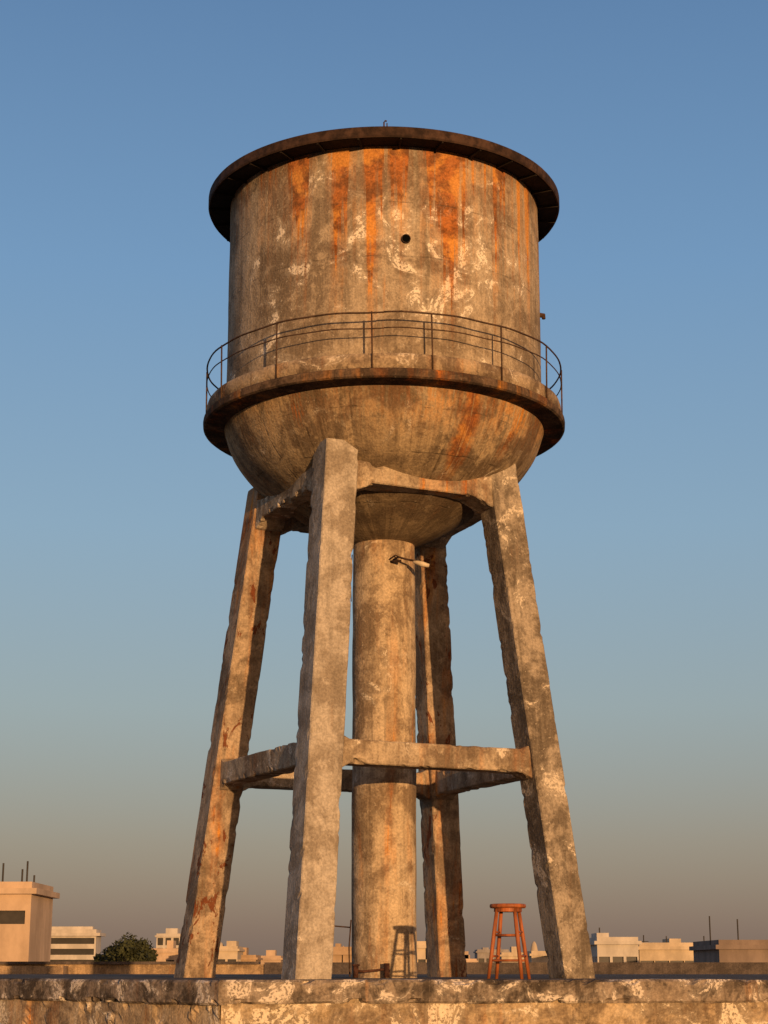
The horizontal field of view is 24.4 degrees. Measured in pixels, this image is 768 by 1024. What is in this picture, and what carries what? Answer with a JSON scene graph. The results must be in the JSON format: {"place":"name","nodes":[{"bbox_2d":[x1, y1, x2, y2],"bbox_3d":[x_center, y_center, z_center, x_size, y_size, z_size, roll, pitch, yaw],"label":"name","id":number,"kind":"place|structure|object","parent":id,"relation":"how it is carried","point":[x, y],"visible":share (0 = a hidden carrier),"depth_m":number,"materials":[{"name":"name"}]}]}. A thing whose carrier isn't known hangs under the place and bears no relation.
{"place":"outdoors","nodes":[
{"label":"outdoors","id":0,"kind":"place"},
{"bbox_2d":[0,861,59,961],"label":"beige apartment block","id":1,"kind":"structure","parent":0,"point":[26,907],"depth_m":88.00,"materials":[{"name":"clear concrete"}]},
{"bbox_2d":[0,966,67,973],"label":"wall","id":2,"kind":"structure","parent":0,"point":[33,969],"depth_m":32.15,"materials":[{"name":"concrete"}]},
{"bbox_2d":[50,927,105,961],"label":"striped office block","id":3,"kind":"structure","parent":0,"point":[75,944],"depth_m":165.21,"materials":[{"name":"beige concrete"}]},
{"bbox_2d":[156,953,177,961],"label":"walls","id":4,"kind":"structure","parent":0,"point":[167,957],"depth_m":240.88,"materials":[{"name":"beige concrete"}]},
{"bbox_2d":[152,940,177,950],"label":"roof structures","id":5,"kind":"object","parent":4,"relation":"on","point":[171,945],"visible":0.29,"depth_m":242.36,"materials":[{"name":"beige concrete"}]},
{"bbox_2d":[156,951,177,952],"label":"roof slab","id":6,"kind":"structure","parent":4,"relation":"on","point":[167,952],"depth_m":240.77,"materials":[{"name":"beige concrete"}]},
{"bbox_2d":[155,928,180,947],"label":"hotel tower","id":7,"kind":"structure","parent":0,"point":[174,934],"depth_m":320.98,"materials":[{"name":"beige concrete"}]},
{"bbox_2d":[261,960,282,963],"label":"walls","id":8,"kind":"structure","parent":0,"point":[262,961],"depth_m":260.41,"materials":[{"name":"beige concrete"}]},
{"bbox_2d":[261,950,282,957],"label":"roof structures","id":9,"kind":"object","parent":8,"relation":"on","point":[271,953],"visible":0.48,"depth_m":263.19,"materials":[{"name":"beige concrete"}]},
{"bbox_2d":[263,958,282,959],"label":"roof slab","id":10,"kind":"structure","parent":8,"relation":"on","point":[272,958],"depth_m":260.28,"materials":[{"name":"beige concrete"}]},
{"bbox_2d":[333,955,351,961],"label":"walls","id":11,"kind":"structure","parent":0,"point":[340,958],"depth_m":135.78,"materials":[{"name":"beige concrete"}]},
{"bbox_2d":[333,943,351,950],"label":"roof structures","id":12,"kind":"object","parent":11,"relation":"on","point":[338,947],"visible":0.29,"depth_m":135.97,"materials":[{"name":"beige concrete"}]},
{"bbox_2d":[333,951,351,954],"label":"roof slab","id":13,"kind":"structure","parent":11,"relation":"on","point":[340,952],"depth_m":135.64,"materials":[{"name":"beige concrete"}]},
{"bbox_2d":[0,962,767,973],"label":"parapet wall","id":14,"kind":"structure","parent":0,"point":[472,968],"depth_m":32.70,"materials":[{"name":"concrete"}]},
{"bbox_2d":[0,0,767,958],"label":"sky","id":15,"kind":"structure","parent":0,"point":[121,523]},
{"bbox_2d":[174,120,594,978],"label":"water tower","id":16,"kind":"structure","parent":0,"point":[384,404],"depth_m":19.65,"materials":[{"name":"concrete"}]},
{"bbox_2d":[417,948,426,961],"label":"walls","id":17,"kind":"structure","parent":0,"point":[421,955],"depth_m":155.29,"materials":[{"name":"beige concrete"}]},
{"bbox_2d":[417,937,425,944],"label":"roof structures","id":18,"kind":"object","parent":17,"relation":"on","point":[421,942],"visible":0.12,"depth_m":155.52,"materials":[{"name":"beige concrete"}]},
{"bbox_2d":[475,953,495,961],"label":"walls","id":19,"kind":"structure","parent":0,"point":[481,957],"depth_m":334.27,"materials":[{"name":"beige concrete"}]},
{"bbox_2d":[473,951,509,952],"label":"roof slab","id":20,"kind":"structure","parent":19,"relation":"on","point":[488,951],"depth_m":334.21,"materials":[{"name":"beige concrete"}]},
{"bbox_2d":[475,947,508,950],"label":"roof structures","id":21,"kind":"object","parent":19,"relation":"on","point":[485,949],"visible":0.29,"depth_m":334.55,"materials":[{"name":"beige concrete"}]},
{"bbox_2d":[500,956,523,958],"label":"walls","id":22,"kind":"structure","parent":0,"point":[508,957],"depth_m":274.01,"materials":[{"name":"beige concrete"}]},
{"bbox_2d":[500,947,522,954],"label":"roof structures","id":23,"kind":"object","parent":22,"relation":"on","point":[513,950],"visible":0.65,"depth_m":274.19,"materials":[{"name":"beige concrete"}]},
{"bbox_2d":[528,956,548,961],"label":"walls","id":24,"kind":"structure","parent":0,"point":[538,958],"depth_m":222.49,"materials":[{"name":"beige concrete"}]},
{"bbox_2d":[522,954,546,955],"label":"roof slab","id":25,"kind":"structure","parent":24,"relation":"on","point":[536,954],"depth_m":222.37,"materials":[{"name":"beige concrete"}]},
{"bbox_2d":[527,941,545,953],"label":"roof structures","id":26,"kind":"object","parent":24,"relation":"on","point":[534,949],"visible":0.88,"depth_m":227.95,"materials":[{"name":"beige concrete"}]},
{"bbox_2d":[639,950,693,961],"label":"walls","id":27,"kind":"structure","parent":0,"point":[666,955],"depth_m":153.31,"materials":[{"name":"beige concrete"}]},
{"bbox_2d":[638,946,689,949],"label":"roof slab","id":28,"kind":"structure","parent":27,"relation":"on","point":[663,947],"depth_m":153.23,"materials":[{"name":"beige concrete"}]},
{"bbox_2d":[638,939,692,945],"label":"roof structures","id":29,"kind":"object","parent":27,"relation":"on","point":[673,942],"visible":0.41,"depth_m":153.55,"materials":[{"name":"beige concrete"}]},
{"bbox_2d":[693,949,767,961],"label":"walls","id":30,"kind":"structure","parent":0,"point":[737,955],"depth_m":116.48,"materials":[{"name":"brown concrete"}]},
{"bbox_2d":[689,945,767,950],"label":"roof slab","id":31,"kind":"structure","parent":30,"relation":"on","point":[704,947],"depth_m":116.35,"materials":[{"name":"beige concrete"}]},
{"bbox_2d":[693,940,767,945],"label":"roof structures","id":32,"kind":"object","parent":30,"relation":"on","point":[734,942],"visible":0.87,"depth_m":116.66,"materials":[{"name":"beige concrete"}]},
{"bbox_2d":[709,916,738,944],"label":"antennas","id":33,"kind":"object","parent":32,"relation":"attached to","point":[710,930],"visible":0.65,"depth_m":119.71,"materials":[{"name":"metal"}]},
{"label":"ground","id":34,"kind":"structure","parent":0,"visible":0},
{"bbox_2d":[93,945,125,961],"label":"leafy tree","id":35,"kind":"object","parent":34,"relation":"on","point":[99,957],"visible":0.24,"depth_m":109.31,"materials":[{"name":"green plant"}]},
{"bbox_2d":[102,932,153,961],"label":"leafy tree","id":36,"kind":"object","parent":34,"relation":"on","point":[130,949],"visible":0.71,"depth_m":106.12,"materials":[{"name":"green plant"}]},
{"bbox_2d":[147,948,158,961],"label":"leafy tree","id":37,"kind":"object","parent":34,"relation":"on","point":[154,956],"visible":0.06,"depth_m":107.89,"materials":[{"name":"green plant"}]},
{"bbox_2d":[217,951,242,961],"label":"walls","id":38,"kind":"structure","parent":34,"relation":"on","point":[229,956],"depth_m":223.19,"materials":[{"name":"beige concrete"}]},
{"bbox_2d":[219,949,244,951],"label":"roof slab","id":39,"kind":"structure","parent":38,"relation":"on","point":[242,950],"depth_m":223.10,"materials":[{"name":"beige concrete"}]},
{"bbox_2d":[219,941,243,948],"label":"roof structures","id":40,"kind":"object","parent":39,"relation":"on","point":[232,945],"visible":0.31,"depth_m":226.38,"materials":[{"name":"beige concrete"}]},
{"bbox_2d":[241,960,260,961],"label":"walls","id":41,"kind":"structure","parent":34,"relation":"on","point":[250,960],"depth_m":229.12,"materials":[{"name":"beige concrete"}]},
{"bbox_2d":[241,957,262,959],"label":"roof slab","id":42,"kind":"structure","parent":41,"relation":"on","point":[249,958],"depth_m":228.94,"materials":[{"name":"beige concrete"}]},
{"bbox_2d":[241,948,260,957],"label":"roof structures","id":43,"kind":"object","parent":42,"relation":"on","point":[246,953],"visible":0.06,"depth_m":232.22,"materials":[{"name":"beige concrete"}]},
{"bbox_2d":[589,933,641,961],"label":"white villa","id":44,"kind":"object","parent":34,"relation":"on","point":[605,947],"visible":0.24,"depth_m":145.66,"materials":[{"name":"clear concrete"}]},
{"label":"walls","id":45,"kind":"object","parent":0,"visible":0},
{"bbox_2d":[465,951,476,959],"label":"roof structures","id":46,"kind":"object","parent":45,"relation":"on","point":[467,956],"visible":0.06,"depth_m":330.42,"materials":[{"name":"beige concrete"}]},
{"bbox_3d":[2.000,8.951,13.192,64.000,7.600,42.000,0,-14,0],"label":"roof terrace","id":47,"kind":"object","parent":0,"visible":0},
{"bbox_2d":[0,974,767,1023],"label":"tower plinth","id":48,"kind":"structure","parent":47,"relation":"on","point":[347,999],"depth_m":16.07,"materials":[{"name":"concrete"}]},
{"bbox_2d":[487,903,530,978],"bbox_3d":[1.170,4.040,16.721,0.350,0.692,0.349,-4,-15,16],"label":"wooden bar stool","id":49,"kind":"object","parent":48,"relation":"on","point":[514,908],"visible":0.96,"depth_m":16.67,"materials":[{"name":"brown wood"}]}
]}

